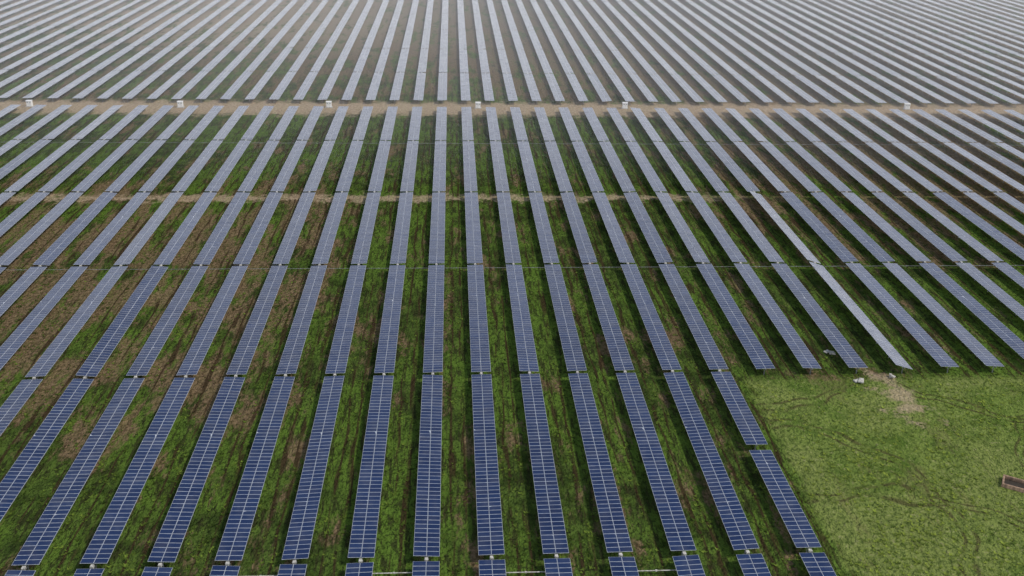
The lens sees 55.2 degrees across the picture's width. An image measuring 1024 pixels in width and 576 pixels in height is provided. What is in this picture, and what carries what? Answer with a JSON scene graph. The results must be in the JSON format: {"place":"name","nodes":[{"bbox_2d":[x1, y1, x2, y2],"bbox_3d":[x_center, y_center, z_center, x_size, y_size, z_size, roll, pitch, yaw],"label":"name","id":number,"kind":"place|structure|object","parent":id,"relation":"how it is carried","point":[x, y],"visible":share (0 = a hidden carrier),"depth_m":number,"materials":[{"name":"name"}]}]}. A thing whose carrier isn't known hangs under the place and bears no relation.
{"place":"outdoors","nodes":[
{"label":"outdoors","id":0,"kind":"place"},
{"bbox_2d":[0,0,1023,575],"bbox_3d":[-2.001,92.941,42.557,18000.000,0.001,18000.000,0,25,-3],"label":"ground","id":1,"kind":"structure","parent":0,"point":[790,438],"depth_m":243.01,"materials":[{"name":"green plant"}]},
{"bbox_2d":[0,0,27,11],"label":"solar panel row","id":2,"kind":"object","parent":1,"relation":"on","point":[11,5],"visible":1,"depth_m":611.66,"materials":[{"name":"glass"}]},
{"bbox_2d":[0,0,46,19],"bbox_3d":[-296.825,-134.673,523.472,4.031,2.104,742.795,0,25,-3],"label":"solar panel row","id":3,"kind":"object","parent":1,"relation":"on","point":[16,10],"visible":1,"depth_m":598.72,"materials":[{"name":"glass"}]},
{"bbox_2d":[25,100,33,106],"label":"inverter cabinet","id":4,"kind":"object","parent":1,"relation":"on","point":[29,103],"visible":0.99,"depth_m":396.06,"materials":[{"name":"metal"}]},
{"bbox_2d":[0,0,62,25],"bbox_3d":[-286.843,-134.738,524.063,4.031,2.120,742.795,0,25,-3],"label":"solar panel row","id":5,"kind":"object","parent":1,"relation":"on","point":[27,13],"visible":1,"depth_m":589.44,"materials":[{"name":"glass"}]},
{"bbox_2d":[0,0,76,33],"bbox_3d":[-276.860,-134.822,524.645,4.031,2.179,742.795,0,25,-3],"label":"solar panel row","id":6,"kind":"object","parent":1,"relation":"on","point":[36,16],"visible":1,"depth_m":577.90,"materials":[{"name":"glass"}]},
{"bbox_2d":[0,0,93,42],"bbox_3d":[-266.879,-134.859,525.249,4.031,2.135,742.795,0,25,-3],"label":"solar panel row","id":7,"kind":"object","parent":1,"relation":"on","point":[19,32],"visible":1,"depth_m":562.50,"materials":[{"name":"glass"}]},
{"bbox_2d":[0,0,112,51],"bbox_3d":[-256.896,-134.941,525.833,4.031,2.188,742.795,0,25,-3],"label":"solar panel row","id":8,"kind":"object","parent":1,"relation":"on","point":[5,48],"visible":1,"depth_m":546.25,"materials":[{"name":"glass"}]},
{"bbox_2d":[0,0,124,62],"bbox_3d":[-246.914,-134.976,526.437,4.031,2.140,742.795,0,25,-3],"label":"solar panel row","id":9,"kind":"object","parent":1,"relation":"on","point":[76,23],"visible":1,"depth_m":535.85,"materials":[{"name":"glass"}]},
{"bbox_2d":[0,0,143,74],"bbox_3d":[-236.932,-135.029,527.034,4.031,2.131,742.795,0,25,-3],"label":"solar panel row","id":10,"kind":"object","parent":1,"relation":"on","point":[46,48],"visible":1,"depth_m":518.38,"materials":[{"name":"glass"}]},
{"bbox_2d":[0,0,157,86],"bbox_3d":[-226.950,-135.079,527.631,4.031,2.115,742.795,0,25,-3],"label":"solar panel row","id":11,"kind":"object","parent":1,"relation":"on","point":[33,66],"visible":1,"depth_m":496.89,"materials":[{"name":"glass"}]},
{"bbox_2d":[0,0,173,101],"bbox_3d":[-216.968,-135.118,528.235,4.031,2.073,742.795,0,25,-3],"label":"solar panel row","id":12,"kind":"object","parent":1,"relation":"on","point":[52,68],"visible":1,"depth_m":481.95,"materials":[{"name":"glass"}]},
{"bbox_2d":[0,0,189,116],"bbox_3d":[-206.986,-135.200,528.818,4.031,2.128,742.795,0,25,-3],"label":"solar panel row","id":13,"kind":"object","parent":1,"relation":"on","point":[9,108],"visible":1,"depth_m":469.95,"materials":[{"name":"glass"}]},
{"bbox_2d":[0,0,204,135],"bbox_3d":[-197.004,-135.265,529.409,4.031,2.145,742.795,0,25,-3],"label":"solar panel row","id":14,"kind":"object","parent":1,"relation":"on","point":[31,111],"visible":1,"depth_m":450.42,"materials":[{"name":"glass"}]},
{"bbox_2d":[0,0,220,156],"bbox_3d":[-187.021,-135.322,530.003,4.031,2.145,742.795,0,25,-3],"label":"solar panel row","id":15,"kind":"object","parent":1,"relation":"on","point":[10,144],"visible":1,"depth_m":428.19,"materials":[{"name":"glass"}]},
{"bbox_2d":[0,0,235,178],"bbox_3d":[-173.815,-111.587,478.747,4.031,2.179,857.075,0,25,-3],"label":"solar panel row","id":16,"kind":"object","parent":1,"relation":"on","point":[11,165],"visible":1,"depth_m":393.11,"materials":[{"name":"glass"}]},
{"bbox_2d":[0,0,251,206],"bbox_3d":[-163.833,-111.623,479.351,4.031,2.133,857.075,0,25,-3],"label":"solar panel row","id":17,"kind":"object","parent":1,"relation":"on","point":[25,179],"visible":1,"depth_m":373.10,"materials":[{"name":"glass"}]},
{"bbox_2d":[0,0,266,235],"bbox_3d":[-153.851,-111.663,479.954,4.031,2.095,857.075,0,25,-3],"label":"solar panel row","id":18,"kind":"object","parent":1,"relation":"on","point":[20,212],"visible":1,"depth_m":346.55,"materials":[{"name":"glass"}]},
{"bbox_2d":[0,0,282,272],"bbox_3d":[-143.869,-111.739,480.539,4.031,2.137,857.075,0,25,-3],"label":"solar panel row","id":19,"kind":"object","parent":1,"relation":"on","point":[21,245],"visible":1,"depth_m":326.63,"materials":[{"name":"glass"}]},
{"bbox_2d":[0,0,297,315],"bbox_3d":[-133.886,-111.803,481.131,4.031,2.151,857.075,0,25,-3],"label":"solar panel row","id":20,"kind":"object","parent":1,"relation":"on","point":[48,256],"visible":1,"depth_m":298.44,"materials":[{"name":"glass"}]},
{"bbox_2d":[0,0,313,369],"bbox_3d":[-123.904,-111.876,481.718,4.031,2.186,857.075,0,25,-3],"label":"solar panel row","id":21,"kind":"object","parent":1,"relation":"on","point":[20,334],"visible":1,"depth_m":275.31,"materials":[{"name":"glass"}]},
{"bbox_2d":[0,0,328,434],"bbox_3d":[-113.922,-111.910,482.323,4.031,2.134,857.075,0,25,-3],"label":"solar panel row","id":22,"kind":"object","parent":1,"relation":"on","point":[17,399],"visible":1,"depth_m":247.28,"materials":[{"name":"glass"}]},
{"bbox_2d":[0,0,343,520],"bbox_3d":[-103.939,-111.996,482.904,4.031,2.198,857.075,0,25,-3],"label":"solar panel row","id":23,"kind":"object","parent":1,"relation":"on","point":[18,474],"visible":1,"depth_m":218.76,"materials":[{"name":"glass"}]},
{"bbox_2d":[177,101,184,107],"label":"inverter cabinet","id":24,"kind":"object","parent":1,"relation":"on","point":[180,104],"visible":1,"depth_m":399.64,"materials":[{"name":"metal"}]},
{"bbox_2d":[5,0,358,575],"bbox_3d":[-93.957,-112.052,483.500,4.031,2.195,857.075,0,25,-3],"label":"solar panel row","id":25,"kind":"object","parent":1,"relation":"on","point":[37,543],"visible":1,"depth_m":201.00,"materials":[{"name":"glass"}]},
{"bbox_2d":[74,0,373,575],"bbox_3d":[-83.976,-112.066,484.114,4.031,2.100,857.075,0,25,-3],"label":"solar panel row","id":26,"kind":"object","parent":1,"relation":"on","point":[103,542],"visible":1,"depth_m":200.56,"materials":[{"name":"glass"}]},
{"bbox_2d":[142,0,388,575],"bbox_3d":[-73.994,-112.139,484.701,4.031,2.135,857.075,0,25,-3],"label":"solar panel row","id":27,"kind":"object","parent":1,"relation":"on","point":[170,538],"visible":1,"depth_m":200.22,"materials":[{"name":"glass"}]},
{"bbox_2d":[210,0,403,575],"bbox_3d":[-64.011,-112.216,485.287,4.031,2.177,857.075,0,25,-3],"label":"solar panel row","id":28,"kind":"object","parent":1,"relation":"on","point":[233,543],"visible":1,"depth_m":200.94,"materials":[{"name":"glass"}]},
{"bbox_2d":[325,101,332,107],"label":"inverter cabinet","id":29,"kind":"object","parent":1,"relation":"on","point":[328,104],"visible":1,"depth_m":404.04,"materials":[{"name":"metal"}]},
{"bbox_2d":[259,572,411,575],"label":"drive shaft","id":30,"kind":"object","parent":1,"relation":"on","point":[372,573],"visible":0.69,"depth_m":148.35,"materials":[{"name":"silver metal"}]},
{"bbox_2d":[278,0,418,575],"bbox_3d":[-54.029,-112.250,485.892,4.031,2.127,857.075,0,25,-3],"label":"solar panel row","id":31,"kind":"object","parent":1,"relation":"on","point":[301,529],"visible":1,"depth_m":202.20,"materials":[{"name":"glass"}]},
{"bbox_2d":[345,0,433,575],"bbox_3d":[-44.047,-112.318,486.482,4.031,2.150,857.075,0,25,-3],"label":"solar panel row","id":32,"kind":"object","parent":1,"relation":"on","point":[364,527],"visible":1,"depth_m":201.88,"materials":[{"name":"glass"}]},
{"bbox_2d":[412,0,447,575],"bbox_3d":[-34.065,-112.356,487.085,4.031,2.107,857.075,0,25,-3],"label":"solar panel row","id":33,"kind":"object","parent":1,"relation":"on","point":[427,527],"visible":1,"depth_m":202.56,"materials":[{"name":"glass"}]},
{"bbox_2d":[62,142,855,144],"bbox_3d":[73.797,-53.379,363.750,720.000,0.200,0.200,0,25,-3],"label":"drive shaft","id":34,"kind":"object","parent":1,"relation":"on","point":[462,143],"visible":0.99,"depth_m":358.16,"materials":[{"name":"metal"}]},
{"bbox_2d":[475,102,480,108],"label":"inverter cabinet","id":35,"kind":"object","parent":1,"relation":"on","point":[478,105],"visible":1,"depth_m":407.62,"materials":[{"name":"metal"}]},
{"bbox_2d":[457,0,505,575],"bbox_3d":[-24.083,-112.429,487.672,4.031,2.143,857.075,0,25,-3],"label":"solar panel row","id":36,"kind":"object","parent":1,"relation":"on","point":[489,526],"visible":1,"depth_m":203.34,"materials":[{"name":"glass"}]},
{"bbox_2d":[20,265,1023,269],"bbox_3d":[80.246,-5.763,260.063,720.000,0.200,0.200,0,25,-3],"label":"drive shaft","id":37,"kind":"object","parent":1,"relation":"on","point":[531,267],"visible":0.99,"depth_m":255.68,"materials":[{"name":"metal"}]},
{"bbox_2d":[472,0,572,575],"bbox_3d":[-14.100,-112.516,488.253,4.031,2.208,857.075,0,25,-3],"label":"solar panel row","id":38,"kind":"object","parent":1,"relation":"on","point":[552,526],"visible":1,"depth_m":203.55,"materials":[{"name":"glass"}]},
{"bbox_2d":[506,571,544,572],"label":"drive shaft","id":39,"kind":"object","parent":1,"relation":"on","point":[526,572],"visible":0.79,"depth_m":149.17,"materials":[{"name":"silver metal"}]},
{"bbox_2d":[487,0,638,575],"bbox_3d":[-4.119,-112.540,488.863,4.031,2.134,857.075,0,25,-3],"label":"solar panel row","id":40,"kind":"object","parent":1,"relation":"on","point":[613,525],"visible":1,"depth_m":204.16,"materials":[{"name":"glass"}]},
{"bbox_2d":[501,0,704,575],"bbox_3d":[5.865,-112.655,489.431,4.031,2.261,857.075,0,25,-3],"label":"solar panel row","id":41,"kind":"object","parent":1,"relation":"on","point":[675,526],"visible":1,"depth_m":203.45,"materials":[{"name":"glass"}]},
{"bbox_2d":[621,102,627,108],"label":"inverter cabinet","id":42,"kind":"object","parent":1,"relation":"on","point":[624,105],"visible":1,"depth_m":412.33,"materials":[{"name":"metal"}]},
{"bbox_2d":[516,0,770,575],"bbox_3d":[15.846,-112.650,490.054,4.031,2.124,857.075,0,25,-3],"label":"solar panel row","id":43,"kind":"object","parent":1,"relation":"on","point":[734,519],"visible":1,"depth_m":203.08,"materials":[{"name":"glass"}]},
{"bbox_2d":[638,569,676,571],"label":"drive shaft","id":44,"kind":"object","parent":1,"relation":"on","point":[655,570],"visible":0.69,"depth_m":150.10,"materials":[{"name":"silver metal"}]},
{"bbox_2d":[544,0,774,374],"bbox_3d":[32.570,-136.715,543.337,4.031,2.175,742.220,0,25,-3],"label":"solar panel row","id":45,"kind":"object","parent":1,"relation":"on","point":[755,351],"visible":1,"depth_m":276.67,"materials":[{"name":"glass"}]},
{"bbox_2d":[530,0,835,575],"bbox_3d":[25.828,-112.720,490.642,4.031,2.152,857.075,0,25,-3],"label":"solar panel row","id":46,"kind":"object","parent":1,"relation":"on","point":[797,524],"visible":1,"depth_m":207.25,"materials":[{"name":"glass"}]},
{"bbox_2d":[559,0,820,374],"bbox_3d":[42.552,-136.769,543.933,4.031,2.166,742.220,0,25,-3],"label":"solar panel row","id":47,"kind":"object","parent":1,"relation":"on","point":[796,344],"visible":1,"depth_m":278.75,"materials":[{"name":"glass"}]},
{"bbox_2d":[573,0,867,373],"bbox_3d":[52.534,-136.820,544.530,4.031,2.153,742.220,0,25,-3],"label":"solar panel row","id":48,"kind":"object","parent":1,"relation":"on","point":[851,358],"visible":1,"depth_m":279.47,"materials":[{"name":"glass"}]},
{"bbox_2d":[587,0,911,373],"bbox_3d":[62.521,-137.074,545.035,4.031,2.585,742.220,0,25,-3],"label":"solar panel row","id":49,"kind":"object","parent":1,"relation":"on","point":[882,341],"visible":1,"depth_m":302.72,"materials":[{"name":"glass"}]},
{"bbox_2d":[601,0,958,372],"bbox_3d":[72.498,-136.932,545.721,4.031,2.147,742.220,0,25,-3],"label":"solar panel row","id":50,"kind":"object","parent":1,"relation":"on","point":[926,341],"visible":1,"depth_m":281.50,"materials":[{"name":"glass"}]},
{"bbox_2d":[616,0,1004,371],"bbox_3d":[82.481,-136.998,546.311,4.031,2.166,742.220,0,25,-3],"label":"solar panel row","id":51,"kind":"object","parent":1,"relation":"on","point":[982,353],"visible":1,"depth_m":283.18,"materials":[{"name":"glass"}]},
{"bbox_2d":[630,0,1023,358],"bbox_3d":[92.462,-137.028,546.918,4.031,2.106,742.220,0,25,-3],"label":"solar panel row","id":52,"kind":"object","parent":1,"relation":"on","point":[1011,339],"visible":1,"depth_m":289.56,"materials":[{"name":"glass"}]},
{"bbox_2d":[823,349,835,354],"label":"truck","id":53,"kind":"object","parent":1,"relation":"on","point":[830,352],"visible":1,"depth_m":217.14,"materials":[{"name":"white metal"}]},
{"bbox_2d":[644,0,1023,319],"bbox_3d":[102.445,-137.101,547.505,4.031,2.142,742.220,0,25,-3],"label":"solar panel row","id":54,"kind":"object","parent":1,"relation":"on","point":[993,288],"visible":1,"depth_m":310.63,"materials":[{"name":"glass"}]},
{"bbox_2d":[658,0,1023,287],"bbox_3d":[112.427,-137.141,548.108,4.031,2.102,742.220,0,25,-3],"label":"solar panel row","id":55,"kind":"object","parent":1,"relation":"on","point":[1016,276],"visible":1,"depth_m":331.43,"materials":[{"name":"glass"}]},
{"bbox_2d":[672,0,1023,259],"bbox_3d":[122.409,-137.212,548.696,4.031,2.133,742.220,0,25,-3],"label":"solar panel row","id":56,"kind":"object","parent":1,"relation":"on","point":[995,233],"visible":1,"depth_m":347.91,"materials":[{"name":"glass"}]},
{"bbox_2d":[684,0,1023,234],"bbox_3d":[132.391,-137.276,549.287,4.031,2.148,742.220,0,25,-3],"label":"solar panel row","id":57,"kind":"object","parent":1,"relation":"on","point":[998,212],"visible":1,"depth_m":371.51,"materials":[{"name":"glass"}]},
{"bbox_2d":[853,378,863,382],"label":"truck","id":58,"kind":"object","parent":1,"relation":"on","point":[860,380],"visible":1,"depth_m":205.78,"materials":[{"name":"white metal"}]},
{"bbox_2d":[699,0,1023,212],"bbox_3d":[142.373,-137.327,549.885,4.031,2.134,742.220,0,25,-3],"label":"solar panel row","id":59,"kind":"object","parent":1,"relation":"on","point":[1009,199],"visible":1,"depth_m":388.09,"materials":[{"name":"glass"}]},
{"bbox_2d":[713,0,1023,190],"bbox_3d":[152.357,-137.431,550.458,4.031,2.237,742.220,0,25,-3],"label":"solar panel row","id":60,"kind":"object","parent":1,"relation":"on","point":[984,165],"visible":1,"depth_m":406.90,"materials":[{"name":"glass"}]},
{"bbox_2d":[727,0,1023,175],"bbox_3d":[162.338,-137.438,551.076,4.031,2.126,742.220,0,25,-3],"label":"solar panel row","id":61,"kind":"object","parent":1,"relation":"on","point":[993,154],"visible":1,"depth_m":432.75,"materials":[{"name":"glass"}]},
{"bbox_2d":[740,0,1023,158],"bbox_3d":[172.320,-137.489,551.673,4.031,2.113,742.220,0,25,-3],"label":"solar panel row","id":62,"kind":"object","parent":1,"relation":"on","point":[951,116],"visible":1,"depth_m":451.16,"materials":[{"name":"glass"}]},
{"bbox_2d":[753,0,1023,145],"bbox_3d":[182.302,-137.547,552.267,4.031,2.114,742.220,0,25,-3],"label":"solar panel row","id":63,"kind":"object","parent":1,"relation":"on","point":[967,112],"visible":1,"depth_m":474.72,"materials":[{"name":"glass"}]},
{"bbox_2d":[767,0,1023,131],"bbox_3d":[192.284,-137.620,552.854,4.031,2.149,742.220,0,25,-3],"label":"solar panel row","id":64,"kind":"object","parent":1,"relation":"on","point":[967,100],"visible":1,"depth_m":481.76,"materials":[{"name":"glass"}]},
{"bbox_2d":[781,0,1023,121],"bbox_3d":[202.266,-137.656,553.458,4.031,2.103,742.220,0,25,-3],"label":"solar panel row","id":65,"kind":"object","parent":1,"relation":"on","point":[978,95],"visible":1,"depth_m":501.59,"materials":[{"name":"glass"}]},
{"bbox_2d":[791,0,1019,106],"bbox_3d":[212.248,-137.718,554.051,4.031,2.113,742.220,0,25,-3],"label":"solar panel row","id":66,"kind":"object","parent":1,"relation":"on","point":[993,92],"visible":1,"depth_m":511.96,"materials":[{"name":"glass"}]},
{"bbox_2d":[902,103,910,109],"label":"inverter cabinet","id":67,"kind":"object","parent":1,"relation":"on","point":[906,106],"visible":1,"depth_m":420.53,"materials":[{"name":"metal"}]},
{"bbox_2d":[808,0,1023,97],"bbox_3d":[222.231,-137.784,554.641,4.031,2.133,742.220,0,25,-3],"label":"solar panel row","id":68,"kind":"object","parent":1,"relation":"on","point":[928,53],"visible":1,"depth_m":532.20,"materials":[{"name":"glass"}]},
{"bbox_2d":[818,0,1023,89],"bbox_3d":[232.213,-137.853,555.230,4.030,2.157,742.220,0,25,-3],"label":"solar panel row","id":69,"kind":"object","parent":1,"relation":"on","point":[999,77],"visible":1,"depth_m":540.88,"materials":[{"name":"glass"}]},
{"bbox_2d":[834,0,1023,80],"bbox_3d":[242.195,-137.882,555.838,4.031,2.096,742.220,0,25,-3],"label":"solar panel row","id":70,"kind":"object","parent":1,"relation":"on","point":[943,45],"visible":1,"depth_m":557.58,"materials":[{"name":"glass"}]},
{"bbox_2d":[845,0,1023,73],"bbox_3d":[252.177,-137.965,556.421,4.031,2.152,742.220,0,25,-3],"label":"solar panel row","id":71,"kind":"object","parent":1,"relation":"on","point":[972,50],"visible":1,"depth_m":564.11,"materials":[{"name":"glass"}]},
{"bbox_2d":[860,0,1023,64],"bbox_3d":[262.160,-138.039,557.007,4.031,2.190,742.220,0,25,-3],"label":"solar panel row","id":72,"kind":"object","parent":1,"relation":"on","point":[965,40],"visible":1,"depth_m":579.56,"materials":[{"name":"glass"}]},
{"bbox_2d":[872,0,1023,57],"bbox_3d":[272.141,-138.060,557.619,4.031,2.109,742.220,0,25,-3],"label":"solar panel row","id":73,"kind":"object","parent":1,"relation":"on","point":[966,34],"visible":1,"depth_m":595.79,"materials":[{"name":"glass"}]},
{"bbox_2d":[888,0,1023,51],"bbox_3d":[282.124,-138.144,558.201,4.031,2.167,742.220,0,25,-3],"label":"solar panel row","id":74,"kind":"object","parent":1,"relation":"on","point":[973,31],"visible":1,"depth_m":610.45,"materials":[{"name":"glass"}]},
{"bbox_2d":[900,0,1023,44],"bbox_3d":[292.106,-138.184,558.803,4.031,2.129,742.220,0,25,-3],"label":"solar panel row","id":75,"kind":"object","parent":1,"relation":"on","point":[958,20],"visible":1,"depth_m":624.03,"materials":[{"name":"glass"}]},
{"bbox_2d":[908,0,1023,40],"bbox_3d":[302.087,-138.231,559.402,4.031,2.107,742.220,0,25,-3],"label":"solar panel row","id":76,"kind":"object","parent":1,"relation":"on","point":[995,28],"visible":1,"depth_m":630.17,"materials":[{"name":"glass"}]},
{"bbox_2d":[926,0,1023,35],"bbox_3d":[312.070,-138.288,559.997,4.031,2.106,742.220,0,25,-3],"label":"solar panel row","id":77,"kind":"object","parent":1,"relation":"on","point":[1002,25],"visible":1,"depth_m":643.53,"materials":[{"name":"glass"}]},
{"bbox_2d":[939,0,1023,28],"bbox_3d":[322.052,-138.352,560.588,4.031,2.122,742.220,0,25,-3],"label":"solar panel row","id":78,"kind":"object","parent":1,"relation":"on","point":[1005,21],"visible":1,"depth_m":654.01,"materials":[{"name":"glass"}]},
{"bbox_2d":[951,0,1023,23],"bbox_3d":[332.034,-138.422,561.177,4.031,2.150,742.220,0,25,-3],"label":"solar panel row","id":79,"kind":"object","parent":1,"relation":"on","point":[988,11],"visible":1,"depth_m":668.55,"materials":[{"name":"glass"}]},
{"bbox_2d":[964,0,1023,20],"bbox_3d":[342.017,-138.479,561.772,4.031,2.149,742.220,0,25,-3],"label":"solar panel row","id":80,"kind":"object","parent":1,"relation":"on","point":[979,4],"visible":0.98,"depth_m":681.01,"materials":[{"name":"glass"}]},
{"bbox_2d":[974,0,1023,14],"bbox_3d":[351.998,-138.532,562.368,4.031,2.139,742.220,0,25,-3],"label":"solar panel row","id":81,"kind":"object","parent":1,"relation":"on","point":[988,3],"visible":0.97,"depth_m":690.59,"materials":[{"name":"glass"}]},
{"bbox_2d":[987,0,1023,12],"bbox_3d":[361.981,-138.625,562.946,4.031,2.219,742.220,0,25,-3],"label":"solar panel row","id":82,"kind":"object","parent":1,"relation":"on","point":[1005,4],"visible":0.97,"depth_m":700.35,"materials":[{"name":"glass"}]},
{"bbox_2d":[1000,0,1023,6],"bbox_3d":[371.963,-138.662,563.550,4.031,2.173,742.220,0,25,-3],"label":"solar panel row","id":83,"kind":"object","parent":1,"relation":"on","point":[1013,2],"visible":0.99,"depth_m":709.95,"materials":[{"name":"glass"}]},
{"bbox_2d":[1001,474,1023,492],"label":"timber foundation frame","id":84,"kind":"object","parent":1,"relation":"on","point":[1012,483],"visible":1,"depth_m":173.69,"materials":[{"name":"wood"}]}
]}

